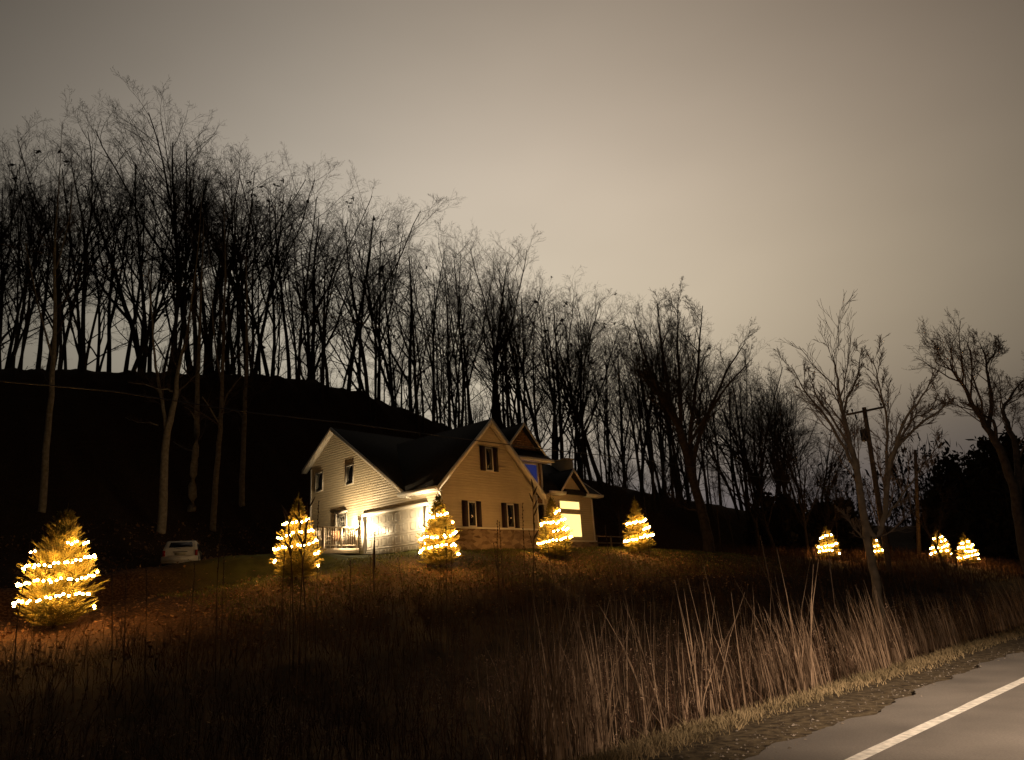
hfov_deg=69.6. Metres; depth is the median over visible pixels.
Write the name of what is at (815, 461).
bare tree
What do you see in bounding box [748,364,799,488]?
bare tree
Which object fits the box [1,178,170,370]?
bare tree
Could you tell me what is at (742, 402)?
bare tree
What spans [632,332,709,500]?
bare tree
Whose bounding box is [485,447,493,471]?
window
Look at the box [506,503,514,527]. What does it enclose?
window
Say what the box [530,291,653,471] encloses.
bare tree
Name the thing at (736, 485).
bare tree
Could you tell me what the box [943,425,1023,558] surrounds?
bush
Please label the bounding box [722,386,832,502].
bare tree
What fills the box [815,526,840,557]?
spruce tree
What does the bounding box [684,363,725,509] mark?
bare tree
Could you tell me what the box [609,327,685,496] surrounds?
bare tree
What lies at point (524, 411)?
bare tree
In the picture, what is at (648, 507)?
bare tree
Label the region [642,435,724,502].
bare tree
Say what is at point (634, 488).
bare tree
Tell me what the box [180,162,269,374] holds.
bare tree
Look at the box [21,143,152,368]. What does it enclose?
bare tree
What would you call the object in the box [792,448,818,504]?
bare tree
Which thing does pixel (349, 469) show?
window
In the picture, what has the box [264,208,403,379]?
bare tree
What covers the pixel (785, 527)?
bush
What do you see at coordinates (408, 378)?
bare tree
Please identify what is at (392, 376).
bare tree
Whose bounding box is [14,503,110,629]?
spruce tree
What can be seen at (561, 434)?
bare tree
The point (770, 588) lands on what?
dead stalk
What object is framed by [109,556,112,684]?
dead stalk
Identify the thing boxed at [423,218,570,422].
bare tree
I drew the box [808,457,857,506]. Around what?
bare tree
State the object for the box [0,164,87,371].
bare tree
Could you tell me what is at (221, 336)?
bare tree
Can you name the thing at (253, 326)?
bare tree
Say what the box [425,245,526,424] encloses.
bare tree
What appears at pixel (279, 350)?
bare tree
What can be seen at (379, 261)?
bare tree
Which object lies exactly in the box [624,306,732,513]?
bare tree
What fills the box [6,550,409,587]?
driveway
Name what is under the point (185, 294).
bare tree
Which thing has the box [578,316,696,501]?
bare tree
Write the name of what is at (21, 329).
bare tree
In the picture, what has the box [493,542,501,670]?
dead stalk
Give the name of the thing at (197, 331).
bare tree
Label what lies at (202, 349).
bare tree
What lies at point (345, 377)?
bare tree
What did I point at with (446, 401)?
bare tree
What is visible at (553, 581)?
dead stalk
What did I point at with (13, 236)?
bare tree
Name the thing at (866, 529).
roadside tree
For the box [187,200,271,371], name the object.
bare tree
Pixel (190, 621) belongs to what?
dead stalk
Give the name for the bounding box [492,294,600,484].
bare tree
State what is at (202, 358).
bare tree
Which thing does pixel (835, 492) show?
bare tree
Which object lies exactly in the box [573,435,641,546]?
bare tree
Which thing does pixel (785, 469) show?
bare tree
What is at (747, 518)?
bare tree
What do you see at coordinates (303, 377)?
bare tree
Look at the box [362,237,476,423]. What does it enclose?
bare tree
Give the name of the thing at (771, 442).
bare tree
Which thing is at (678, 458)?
bare tree
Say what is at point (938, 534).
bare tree
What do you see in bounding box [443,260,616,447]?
bare tree
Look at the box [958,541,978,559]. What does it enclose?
string lights
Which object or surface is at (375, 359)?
bare tree
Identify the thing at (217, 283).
bare tree
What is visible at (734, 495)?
bare tree
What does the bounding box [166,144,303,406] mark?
bare tree
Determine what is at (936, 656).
verge grass
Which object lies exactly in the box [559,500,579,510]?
window
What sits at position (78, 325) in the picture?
bare tree
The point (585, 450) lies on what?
bare tree
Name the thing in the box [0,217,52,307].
bare tree
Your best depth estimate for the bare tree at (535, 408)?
82.43 m
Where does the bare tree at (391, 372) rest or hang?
on the ground at (104, 457)
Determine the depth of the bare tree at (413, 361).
76.75 m
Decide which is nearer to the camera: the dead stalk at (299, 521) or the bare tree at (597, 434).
the dead stalk at (299, 521)
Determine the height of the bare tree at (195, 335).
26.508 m
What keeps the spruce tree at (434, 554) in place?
on the ground at (104, 457)
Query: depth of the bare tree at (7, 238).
87.37 m
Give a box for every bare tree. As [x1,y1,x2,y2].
[0,110,168,368]
[0,131,80,367]
[0,136,110,299]
[0,141,76,368]
[0,149,127,368]
[0,160,150,368]
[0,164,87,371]
[0,165,55,375]
[0,170,127,384]
[0,175,74,291]
[0,180,27,292]
[0,199,43,296]
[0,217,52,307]
[0,230,111,357]
[0,272,48,369]
[1,136,163,371]
[1,169,89,368]
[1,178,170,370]
[2,199,86,368]
[4,183,129,368]
[16,235,162,368]
[18,86,94,512]
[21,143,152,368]
[29,98,166,371]
[31,184,179,387]
[41,65,224,373]
[50,160,190,371]
[54,119,231,375]
[66,152,157,371]
[71,246,201,371]
[72,179,188,370]
[86,118,296,374]
[88,253,285,374]
[107,152,249,393]
[110,172,189,372]
[112,78,238,377]
[113,165,241,374]
[125,175,211,533]
[126,195,245,384]
[127,192,248,369]
[129,188,323,368]
[130,164,239,386]
[132,193,221,376]
[134,335,192,372]
[146,137,242,375]
[147,155,271,375]
[150,211,231,371]
[153,141,260,309]
[158,222,309,374]
[162,277,270,372]
[162,305,265,373]
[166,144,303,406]
[167,142,346,373]
[169,175,339,374]
[170,148,329,376]
[171,217,228,511]
[179,175,267,531]
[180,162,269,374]
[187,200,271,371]
[188,172,277,386]
[194,137,322,376]
[195,155,344,374]
[196,147,276,367]
[201,331,250,372]
[215,250,270,506]
[227,162,353,378]
[228,241,311,373]
[233,193,319,385]
[242,266,369,378]
[245,250,318,378]
[253,177,320,378]
[257,194,361,379]
[259,161,408,407]
[261,188,465,390]
[262,316,387,387]
[263,235,350,392]
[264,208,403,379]
[264,225,362,404]
[279,260,375,392]
[282,283,342,381]
[287,239,417,420]
[290,190,434,393]
[299,196,439,405]
[305,214,439,412]
[316,196,415,392]
[317,238,400,406]
[319,202,429,399]
[335,293,495,418]
[336,198,412,389]
[346,244,431,426]
[351,251,485,438]
[353,304,457,413]
[358,299,458,408]
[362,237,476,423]
[365,332,415,408]
[373,242,470,422]
[375,264,460,436]
[386,231,484,427]
[395,243,498,429]
[395,344,503,428]
[399,274,479,422]
[405,211,494,426]
[405,285,463,430]
[405,314,502,424]
[413,356,551,426]
[415,258,504,428]
[416,260,565,424]
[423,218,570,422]
[424,349,475,425]
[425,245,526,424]
[436,303,478,424]
[439,247,583,426]
[441,280,554,427]
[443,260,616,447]
[452,242,541,425]
[462,297,533,426]
[464,315,561,444]
[465,270,537,427]
[465,275,548,425]
[467,292,520,401]
[474,280,583,427]
[474,295,508,428]
[485,353,612,456]
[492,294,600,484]
[494,287,566,423]
[498,265,606,458]
[501,276,577,459]
[503,294,612,477]
[511,369,580,457]
[512,278,629,459]
[512,361,626,471]
[521,347,601,504]
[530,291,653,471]
[545,315,613,436]
[546,308,628,481]
[547,302,622,479]
[548,299,640,473]
[554,281,613,479]
[559,344,612,489]
[561,311,630,482]
[569,329,635,487]
[572,376,666,484]
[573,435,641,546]
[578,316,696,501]
[583,375,652,486]
[585,307,672,485]
[590,333,626,489]
[591,356,684,504]
[595,292,654,483]
[597,433,702,491]
[601,448,640,489]
[603,326,716,497]
[603,389,653,481]
[605,459,688,544]
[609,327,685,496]
[612,347,673,512]
[612,389,729,498]
[613,377,740,492]
[614,317,711,497]
[615,321,693,494]
[618,299,716,491]
[618,333,715,499]
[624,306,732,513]
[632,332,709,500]
[634,353,737,517]
[635,292,712,496]
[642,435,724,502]
[648,388,742,521]
[649,444,681,493]
[651,357,745,484]
[653,339,712,508]
[665,431,724,500]
[671,395,800,550]
[681,345,741,505]
[681,365,745,509]
[682,341,824,492]
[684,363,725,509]
[684,378,757,492]
[691,437,729,547]
[697,417,813,550]
[703,368,816,496]
[704,327,793,515]
[705,462,739,550]
[710,355,766,460]
[711,355,749,508]
[711,385,761,520]
[722,369,803,492]
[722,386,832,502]
[727,369,782,488]
[735,388,812,471]
[736,407,808,511]
[737,370,803,487]
[739,378,811,485]
[741,400,832,496]
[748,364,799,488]
[751,375,814,505]
[760,440,843,551]
[761,395,815,476]
[762,396,819,503]
[771,440,815,498]
[771,441,848,516]
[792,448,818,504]
[797,425,830,500]
[798,395,875,500]
[801,471,854,535]
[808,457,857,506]
[809,458,845,548]
[810,418,863,494]
[850,474,915,550]
[889,477,967,569]
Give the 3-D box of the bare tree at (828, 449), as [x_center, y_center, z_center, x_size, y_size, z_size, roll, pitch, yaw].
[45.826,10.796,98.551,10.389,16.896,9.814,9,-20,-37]
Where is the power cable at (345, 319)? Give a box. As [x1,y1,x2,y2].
[0,243,839,409]
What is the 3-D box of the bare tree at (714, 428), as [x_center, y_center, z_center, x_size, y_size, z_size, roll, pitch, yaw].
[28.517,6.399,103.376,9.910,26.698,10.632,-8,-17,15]
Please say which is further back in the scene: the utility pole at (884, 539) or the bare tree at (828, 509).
the bare tree at (828, 509)
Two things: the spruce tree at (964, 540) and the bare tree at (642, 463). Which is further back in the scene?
the bare tree at (642, 463)
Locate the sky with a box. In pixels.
[0,0,1023,526]
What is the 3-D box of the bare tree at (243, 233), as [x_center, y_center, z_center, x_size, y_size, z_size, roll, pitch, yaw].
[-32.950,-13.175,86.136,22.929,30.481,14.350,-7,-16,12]
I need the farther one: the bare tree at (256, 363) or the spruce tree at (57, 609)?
the bare tree at (256, 363)
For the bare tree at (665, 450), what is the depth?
108.45 m
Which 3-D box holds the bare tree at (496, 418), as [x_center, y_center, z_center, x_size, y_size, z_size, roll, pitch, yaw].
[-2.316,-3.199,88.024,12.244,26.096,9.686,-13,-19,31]
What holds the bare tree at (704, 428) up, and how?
on the ground at (104, 457)
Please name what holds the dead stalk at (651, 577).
on the ground at (104, 457)
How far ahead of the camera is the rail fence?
44.59 m
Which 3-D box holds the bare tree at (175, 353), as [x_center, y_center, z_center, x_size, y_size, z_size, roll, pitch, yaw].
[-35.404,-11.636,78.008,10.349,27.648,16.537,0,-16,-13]
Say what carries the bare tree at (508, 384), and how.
on the ground at (104, 457)
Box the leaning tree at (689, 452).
[615,276,758,552]
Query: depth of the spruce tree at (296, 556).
25.71 m
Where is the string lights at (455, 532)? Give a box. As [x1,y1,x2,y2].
[419,512,459,554]
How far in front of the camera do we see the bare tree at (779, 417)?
90.61 m
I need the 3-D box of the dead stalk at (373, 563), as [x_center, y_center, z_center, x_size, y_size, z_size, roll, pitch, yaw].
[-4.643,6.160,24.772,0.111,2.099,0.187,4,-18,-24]
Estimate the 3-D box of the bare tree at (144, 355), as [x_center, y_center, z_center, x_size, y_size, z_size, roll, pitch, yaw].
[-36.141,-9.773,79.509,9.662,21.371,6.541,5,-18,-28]
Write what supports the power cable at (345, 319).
attached to the utility pole at (884, 539)
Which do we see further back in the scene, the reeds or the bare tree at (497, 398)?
the bare tree at (497, 398)
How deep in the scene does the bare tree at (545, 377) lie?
81.87 m
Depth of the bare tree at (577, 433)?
81.60 m
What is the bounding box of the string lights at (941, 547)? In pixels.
[930,536,950,554]
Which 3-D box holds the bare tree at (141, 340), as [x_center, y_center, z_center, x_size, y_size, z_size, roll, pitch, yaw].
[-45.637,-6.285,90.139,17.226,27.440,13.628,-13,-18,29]
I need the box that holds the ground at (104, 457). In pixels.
[0,367,1023,759]
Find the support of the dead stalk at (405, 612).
on the ground at (104, 457)
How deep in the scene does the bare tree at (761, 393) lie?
93.38 m
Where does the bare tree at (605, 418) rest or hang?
on the ground at (104, 457)
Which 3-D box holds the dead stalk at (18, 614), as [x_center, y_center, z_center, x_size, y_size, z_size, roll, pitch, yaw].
[-9.915,4.686,14.839,0.077,3.173,0.272,8,-20,-35]
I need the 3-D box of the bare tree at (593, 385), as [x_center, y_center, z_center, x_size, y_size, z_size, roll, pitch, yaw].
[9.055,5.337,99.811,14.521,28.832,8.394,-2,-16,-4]
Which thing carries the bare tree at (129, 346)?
on the ground at (104, 457)
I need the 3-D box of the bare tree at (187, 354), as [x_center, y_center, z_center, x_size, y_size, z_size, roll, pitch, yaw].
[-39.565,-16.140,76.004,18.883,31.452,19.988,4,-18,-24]
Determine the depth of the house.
36.56 m
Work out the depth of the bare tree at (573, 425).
112.36 m
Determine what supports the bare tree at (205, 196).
on the ground at (104, 457)
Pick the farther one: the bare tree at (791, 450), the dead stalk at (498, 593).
the bare tree at (791, 450)
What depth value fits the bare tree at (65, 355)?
86.42 m
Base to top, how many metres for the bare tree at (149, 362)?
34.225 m
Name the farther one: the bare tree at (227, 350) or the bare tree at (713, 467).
the bare tree at (227, 350)
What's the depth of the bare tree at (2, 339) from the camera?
96.81 m
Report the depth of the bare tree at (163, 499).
49.61 m
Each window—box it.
[315,471,322,492]
[345,464,353,485]
[468,501,476,526]
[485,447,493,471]
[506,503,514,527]
[523,462,538,483]
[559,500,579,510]
[560,513,582,537]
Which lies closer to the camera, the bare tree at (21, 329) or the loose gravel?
the loose gravel
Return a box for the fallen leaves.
[0,518,855,682]
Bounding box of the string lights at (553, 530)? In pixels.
[537,510,571,544]
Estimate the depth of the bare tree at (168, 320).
92.06 m
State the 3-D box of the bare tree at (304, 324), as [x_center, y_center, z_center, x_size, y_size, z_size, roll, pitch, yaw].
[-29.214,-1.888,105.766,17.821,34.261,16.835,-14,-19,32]
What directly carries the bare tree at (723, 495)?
on the ground at (104, 457)
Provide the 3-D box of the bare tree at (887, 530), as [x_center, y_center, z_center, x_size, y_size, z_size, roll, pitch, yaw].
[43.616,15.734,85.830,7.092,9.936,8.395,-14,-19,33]
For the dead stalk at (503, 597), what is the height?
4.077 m
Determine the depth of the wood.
128.39 m
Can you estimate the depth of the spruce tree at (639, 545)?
37.91 m
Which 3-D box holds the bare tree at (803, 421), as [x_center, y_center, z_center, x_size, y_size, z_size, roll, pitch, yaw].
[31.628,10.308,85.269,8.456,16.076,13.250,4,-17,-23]
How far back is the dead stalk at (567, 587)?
20.25 m
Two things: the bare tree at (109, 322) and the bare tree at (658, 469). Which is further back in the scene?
the bare tree at (658, 469)
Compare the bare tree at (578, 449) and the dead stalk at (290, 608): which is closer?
the dead stalk at (290, 608)
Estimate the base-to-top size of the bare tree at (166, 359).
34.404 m
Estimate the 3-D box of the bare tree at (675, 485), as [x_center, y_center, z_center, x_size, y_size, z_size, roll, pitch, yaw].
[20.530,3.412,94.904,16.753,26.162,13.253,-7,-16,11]
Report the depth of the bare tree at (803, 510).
64.79 m
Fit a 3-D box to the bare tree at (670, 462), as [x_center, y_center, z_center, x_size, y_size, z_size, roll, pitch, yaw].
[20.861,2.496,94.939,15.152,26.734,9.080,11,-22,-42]
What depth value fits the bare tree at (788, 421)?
97.58 m
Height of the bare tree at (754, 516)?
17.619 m
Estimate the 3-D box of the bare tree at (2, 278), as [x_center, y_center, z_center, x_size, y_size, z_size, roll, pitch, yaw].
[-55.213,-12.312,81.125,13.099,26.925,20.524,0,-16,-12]
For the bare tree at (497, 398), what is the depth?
80.81 m
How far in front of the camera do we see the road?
7.58 m
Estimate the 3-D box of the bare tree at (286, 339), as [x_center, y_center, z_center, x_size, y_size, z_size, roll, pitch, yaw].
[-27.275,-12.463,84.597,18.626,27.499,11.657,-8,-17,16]
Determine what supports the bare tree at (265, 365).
on the ground at (104, 457)
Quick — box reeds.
[87,555,1023,759]
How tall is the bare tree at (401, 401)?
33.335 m
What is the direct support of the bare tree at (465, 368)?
on the ground at (104, 457)
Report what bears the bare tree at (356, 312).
on the ground at (104, 457)
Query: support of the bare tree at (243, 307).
on the ground at (104, 457)
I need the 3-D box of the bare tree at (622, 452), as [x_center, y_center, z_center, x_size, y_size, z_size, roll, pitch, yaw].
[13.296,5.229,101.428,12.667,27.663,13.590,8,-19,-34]
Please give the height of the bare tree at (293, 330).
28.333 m
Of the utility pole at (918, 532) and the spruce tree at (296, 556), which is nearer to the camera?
the spruce tree at (296, 556)
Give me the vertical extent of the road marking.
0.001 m
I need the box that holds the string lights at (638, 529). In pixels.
[624,515,653,542]
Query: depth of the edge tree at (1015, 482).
34.53 m
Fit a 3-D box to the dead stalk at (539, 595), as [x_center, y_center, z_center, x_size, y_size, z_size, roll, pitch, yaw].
[0.712,6.045,20.071,0.275,3.867,0.078,-1,-16,-8]
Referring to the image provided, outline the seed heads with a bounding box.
[0,580,1023,759]
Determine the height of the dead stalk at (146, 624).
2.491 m
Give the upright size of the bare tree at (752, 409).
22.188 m
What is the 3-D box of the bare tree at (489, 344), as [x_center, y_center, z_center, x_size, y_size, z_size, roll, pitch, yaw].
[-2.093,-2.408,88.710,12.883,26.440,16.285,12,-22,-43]
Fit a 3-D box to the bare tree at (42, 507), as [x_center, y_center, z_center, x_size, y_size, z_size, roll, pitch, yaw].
[-31.692,-5.833,51.645,4.676,31.032,5.354,-4,-16,0]
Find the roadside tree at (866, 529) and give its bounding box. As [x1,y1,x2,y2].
[773,290,955,662]
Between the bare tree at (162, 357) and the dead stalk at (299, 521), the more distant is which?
the bare tree at (162, 357)
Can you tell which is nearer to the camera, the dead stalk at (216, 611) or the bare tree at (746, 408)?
the dead stalk at (216, 611)
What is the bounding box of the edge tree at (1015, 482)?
[904,308,1023,571]
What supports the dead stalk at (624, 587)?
on the ground at (104, 457)
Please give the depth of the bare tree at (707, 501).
87.51 m
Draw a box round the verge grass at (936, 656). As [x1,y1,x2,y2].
[548,625,1023,759]
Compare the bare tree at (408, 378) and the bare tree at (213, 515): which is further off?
the bare tree at (408, 378)
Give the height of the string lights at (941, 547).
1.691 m
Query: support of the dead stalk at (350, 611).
on the ground at (104, 457)
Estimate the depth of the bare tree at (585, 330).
86.04 m
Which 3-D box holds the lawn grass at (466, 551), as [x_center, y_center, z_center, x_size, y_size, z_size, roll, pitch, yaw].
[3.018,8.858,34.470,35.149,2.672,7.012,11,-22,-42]
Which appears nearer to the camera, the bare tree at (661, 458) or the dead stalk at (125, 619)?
the dead stalk at (125, 619)
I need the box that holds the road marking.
[845,677,1023,759]
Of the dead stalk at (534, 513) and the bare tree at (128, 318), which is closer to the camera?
the dead stalk at (534, 513)
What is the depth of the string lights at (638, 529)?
37.77 m
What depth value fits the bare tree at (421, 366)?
102.17 m
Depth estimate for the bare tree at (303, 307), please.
74.87 m
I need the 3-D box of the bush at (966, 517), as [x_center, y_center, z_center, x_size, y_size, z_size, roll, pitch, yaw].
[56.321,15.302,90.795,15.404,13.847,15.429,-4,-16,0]
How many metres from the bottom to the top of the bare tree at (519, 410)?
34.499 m
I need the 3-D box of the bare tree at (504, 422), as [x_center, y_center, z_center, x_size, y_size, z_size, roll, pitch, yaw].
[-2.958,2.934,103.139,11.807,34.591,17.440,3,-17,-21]
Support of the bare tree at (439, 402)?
on the ground at (104, 457)
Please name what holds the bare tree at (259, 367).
on the ground at (104, 457)
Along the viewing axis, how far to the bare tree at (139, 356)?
77.87 m
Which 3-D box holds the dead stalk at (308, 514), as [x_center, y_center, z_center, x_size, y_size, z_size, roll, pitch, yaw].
[-5.029,4.905,17.919,0.410,4.096,0.202,-14,-19,32]
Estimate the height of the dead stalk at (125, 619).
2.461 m
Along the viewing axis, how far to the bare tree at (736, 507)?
90.81 m
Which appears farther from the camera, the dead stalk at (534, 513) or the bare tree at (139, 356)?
the bare tree at (139, 356)
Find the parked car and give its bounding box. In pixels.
[161,539,201,565]
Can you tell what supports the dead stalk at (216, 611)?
on the ground at (104, 457)
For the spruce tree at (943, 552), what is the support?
on the ground at (104, 457)
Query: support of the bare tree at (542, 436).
on the ground at (104, 457)
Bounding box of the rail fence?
[595,535,625,546]
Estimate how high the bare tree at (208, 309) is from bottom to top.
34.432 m
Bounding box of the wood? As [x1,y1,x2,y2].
[799,428,982,526]
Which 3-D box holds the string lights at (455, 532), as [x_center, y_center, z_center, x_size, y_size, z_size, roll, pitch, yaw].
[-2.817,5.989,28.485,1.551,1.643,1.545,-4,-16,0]
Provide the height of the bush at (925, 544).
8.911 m
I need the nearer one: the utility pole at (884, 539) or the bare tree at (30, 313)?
the utility pole at (884, 539)
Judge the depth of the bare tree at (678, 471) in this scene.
94.31 m
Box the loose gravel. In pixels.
[666,643,1022,759]
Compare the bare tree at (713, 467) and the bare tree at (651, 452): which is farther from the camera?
the bare tree at (651, 452)
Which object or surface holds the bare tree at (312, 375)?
on the ground at (104, 457)
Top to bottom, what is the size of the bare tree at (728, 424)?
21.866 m
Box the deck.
[310,526,358,552]
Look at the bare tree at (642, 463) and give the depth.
88.22 m
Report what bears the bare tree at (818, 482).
on the ground at (104, 457)
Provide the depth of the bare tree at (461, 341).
83.73 m
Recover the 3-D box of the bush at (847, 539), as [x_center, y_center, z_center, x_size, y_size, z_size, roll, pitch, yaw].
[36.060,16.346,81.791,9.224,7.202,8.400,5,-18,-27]
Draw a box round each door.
[335,510,346,547]
[365,506,424,553]
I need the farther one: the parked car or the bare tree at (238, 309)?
the bare tree at (238, 309)
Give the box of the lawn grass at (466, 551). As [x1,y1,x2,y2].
[158,546,811,625]
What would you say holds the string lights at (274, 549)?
attached to the spruce tree at (296, 556)
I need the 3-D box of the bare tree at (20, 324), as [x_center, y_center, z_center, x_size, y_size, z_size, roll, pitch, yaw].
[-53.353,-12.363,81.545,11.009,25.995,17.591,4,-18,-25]
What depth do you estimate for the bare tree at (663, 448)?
110.00 m
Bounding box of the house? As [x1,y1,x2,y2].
[302,418,603,553]
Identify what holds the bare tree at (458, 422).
on the ground at (104, 457)
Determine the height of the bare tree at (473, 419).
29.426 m
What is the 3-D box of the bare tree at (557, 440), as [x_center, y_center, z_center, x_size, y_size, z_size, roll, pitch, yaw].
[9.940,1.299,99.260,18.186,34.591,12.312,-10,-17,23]
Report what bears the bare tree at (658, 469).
on the ground at (104, 457)
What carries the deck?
on the ground at (104, 457)
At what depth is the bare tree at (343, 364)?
96.38 m
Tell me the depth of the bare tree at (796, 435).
117.32 m
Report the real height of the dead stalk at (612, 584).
3.991 m
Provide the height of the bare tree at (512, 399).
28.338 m
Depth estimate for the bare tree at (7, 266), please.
79.36 m
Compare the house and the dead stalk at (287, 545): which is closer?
the dead stalk at (287, 545)
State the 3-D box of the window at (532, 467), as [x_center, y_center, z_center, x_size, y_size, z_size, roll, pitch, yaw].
[0.733,5.274,39.630,0.044,1.740,2.130,-17,-21,40]
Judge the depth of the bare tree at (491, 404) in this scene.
103.92 m
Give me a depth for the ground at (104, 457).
27.62 m
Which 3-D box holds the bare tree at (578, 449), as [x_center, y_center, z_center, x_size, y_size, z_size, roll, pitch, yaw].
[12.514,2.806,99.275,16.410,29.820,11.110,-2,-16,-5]
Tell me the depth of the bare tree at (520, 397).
93.06 m
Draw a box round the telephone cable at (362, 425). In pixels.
[0,380,873,494]
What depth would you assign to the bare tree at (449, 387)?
80.08 m
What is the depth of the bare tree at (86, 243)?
77.70 m
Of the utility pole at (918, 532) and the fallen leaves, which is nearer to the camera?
the fallen leaves
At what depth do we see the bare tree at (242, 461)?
57.24 m
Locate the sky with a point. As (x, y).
(778, 158)
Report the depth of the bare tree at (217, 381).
77.40 m
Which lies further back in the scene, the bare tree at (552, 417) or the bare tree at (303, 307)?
the bare tree at (552, 417)
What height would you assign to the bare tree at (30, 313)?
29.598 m
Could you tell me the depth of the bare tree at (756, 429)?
113.25 m
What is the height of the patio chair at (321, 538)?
0.920 m
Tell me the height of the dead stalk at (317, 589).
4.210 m
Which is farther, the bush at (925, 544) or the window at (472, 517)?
the bush at (925, 544)
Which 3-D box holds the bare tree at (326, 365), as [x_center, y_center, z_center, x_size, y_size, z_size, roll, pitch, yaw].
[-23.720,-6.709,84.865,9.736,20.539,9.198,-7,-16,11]
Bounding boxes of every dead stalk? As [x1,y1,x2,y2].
[11,532,31,691]
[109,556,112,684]
[122,563,126,677]
[145,569,147,689]
[185,563,195,682]
[215,528,221,686]
[277,529,285,676]
[281,505,293,670]
[289,529,291,680]
[294,500,306,675]
[298,497,314,666]
[315,501,318,677]
[347,560,350,667]
[372,531,375,590]
[397,558,411,667]
[445,527,447,672]
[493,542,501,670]
[496,520,498,671]
[499,522,509,668]
[522,503,529,678]
[529,479,538,675]
[529,531,546,667]
[541,507,564,668]
[564,529,573,671]
[605,524,621,663]
[618,511,631,660]
[644,497,660,657]
[760,535,782,651]
[825,530,842,673]
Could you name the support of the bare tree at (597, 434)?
on the ground at (104, 457)
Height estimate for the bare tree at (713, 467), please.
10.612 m
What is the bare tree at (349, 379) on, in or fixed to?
on the ground at (104, 457)
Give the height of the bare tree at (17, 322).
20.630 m
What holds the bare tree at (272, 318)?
on the ground at (104, 457)
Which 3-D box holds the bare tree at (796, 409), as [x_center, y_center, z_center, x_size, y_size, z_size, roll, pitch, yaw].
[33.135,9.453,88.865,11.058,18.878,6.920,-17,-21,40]
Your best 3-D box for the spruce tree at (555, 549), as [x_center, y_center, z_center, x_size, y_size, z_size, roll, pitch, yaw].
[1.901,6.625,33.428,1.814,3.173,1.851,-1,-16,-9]
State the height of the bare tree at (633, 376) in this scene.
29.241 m
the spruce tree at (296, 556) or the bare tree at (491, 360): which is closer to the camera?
the spruce tree at (296, 556)
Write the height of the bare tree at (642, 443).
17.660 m
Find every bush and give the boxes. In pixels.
[738,490,825,553]
[806,497,881,553]
[890,450,1016,557]
[909,487,957,552]
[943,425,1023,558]
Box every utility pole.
[846,403,892,577]
[914,450,921,553]
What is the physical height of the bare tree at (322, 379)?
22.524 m
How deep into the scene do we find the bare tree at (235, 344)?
95.50 m
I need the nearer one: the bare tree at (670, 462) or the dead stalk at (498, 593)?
the dead stalk at (498, 593)
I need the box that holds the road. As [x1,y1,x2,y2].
[744,652,1023,759]
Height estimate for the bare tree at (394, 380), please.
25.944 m
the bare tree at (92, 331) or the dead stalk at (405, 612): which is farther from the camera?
the bare tree at (92, 331)
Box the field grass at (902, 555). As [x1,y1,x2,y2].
[0,540,1023,759]
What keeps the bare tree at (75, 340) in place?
on the ground at (104, 457)
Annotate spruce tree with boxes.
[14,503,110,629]
[268,494,326,579]
[414,490,461,567]
[535,494,573,557]
[622,497,655,553]
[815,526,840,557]
[871,538,883,559]
[930,529,952,559]
[955,532,979,563]
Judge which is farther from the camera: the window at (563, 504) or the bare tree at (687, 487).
the bare tree at (687, 487)
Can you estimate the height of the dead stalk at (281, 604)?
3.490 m
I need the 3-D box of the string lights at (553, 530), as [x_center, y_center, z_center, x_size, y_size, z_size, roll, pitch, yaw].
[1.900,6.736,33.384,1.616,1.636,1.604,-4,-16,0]
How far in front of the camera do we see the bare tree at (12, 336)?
89.99 m
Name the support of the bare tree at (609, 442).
on the ground at (104, 457)
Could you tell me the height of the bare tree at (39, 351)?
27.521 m
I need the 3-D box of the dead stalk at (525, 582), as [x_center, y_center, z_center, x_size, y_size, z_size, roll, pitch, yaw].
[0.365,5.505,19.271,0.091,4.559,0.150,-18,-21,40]
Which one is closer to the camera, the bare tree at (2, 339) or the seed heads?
the seed heads
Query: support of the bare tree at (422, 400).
on the ground at (104, 457)
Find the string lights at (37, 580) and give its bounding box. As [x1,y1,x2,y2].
[12,540,98,608]
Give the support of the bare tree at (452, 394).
on the ground at (104, 457)
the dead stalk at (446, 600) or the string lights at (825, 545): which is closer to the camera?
the dead stalk at (446, 600)
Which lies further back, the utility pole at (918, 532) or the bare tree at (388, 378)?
the bare tree at (388, 378)
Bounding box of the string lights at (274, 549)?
[273,519,318,565]
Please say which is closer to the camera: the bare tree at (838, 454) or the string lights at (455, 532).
the string lights at (455, 532)
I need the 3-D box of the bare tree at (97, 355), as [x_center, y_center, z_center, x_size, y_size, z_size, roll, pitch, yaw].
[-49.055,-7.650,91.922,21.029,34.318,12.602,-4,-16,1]
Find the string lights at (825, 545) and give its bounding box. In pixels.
[818,534,839,553]
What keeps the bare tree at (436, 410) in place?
on the ground at (104, 457)
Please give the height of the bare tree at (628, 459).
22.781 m
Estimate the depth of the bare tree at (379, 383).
90.59 m
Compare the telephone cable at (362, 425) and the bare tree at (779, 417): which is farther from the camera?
the bare tree at (779, 417)
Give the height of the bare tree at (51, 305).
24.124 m
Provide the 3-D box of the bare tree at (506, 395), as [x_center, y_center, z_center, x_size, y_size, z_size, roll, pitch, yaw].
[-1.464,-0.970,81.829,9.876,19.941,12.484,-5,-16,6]
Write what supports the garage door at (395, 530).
in the house
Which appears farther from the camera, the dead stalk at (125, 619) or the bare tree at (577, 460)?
the bare tree at (577, 460)
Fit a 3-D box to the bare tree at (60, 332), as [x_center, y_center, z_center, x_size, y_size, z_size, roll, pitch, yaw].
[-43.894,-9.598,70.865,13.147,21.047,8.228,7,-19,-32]

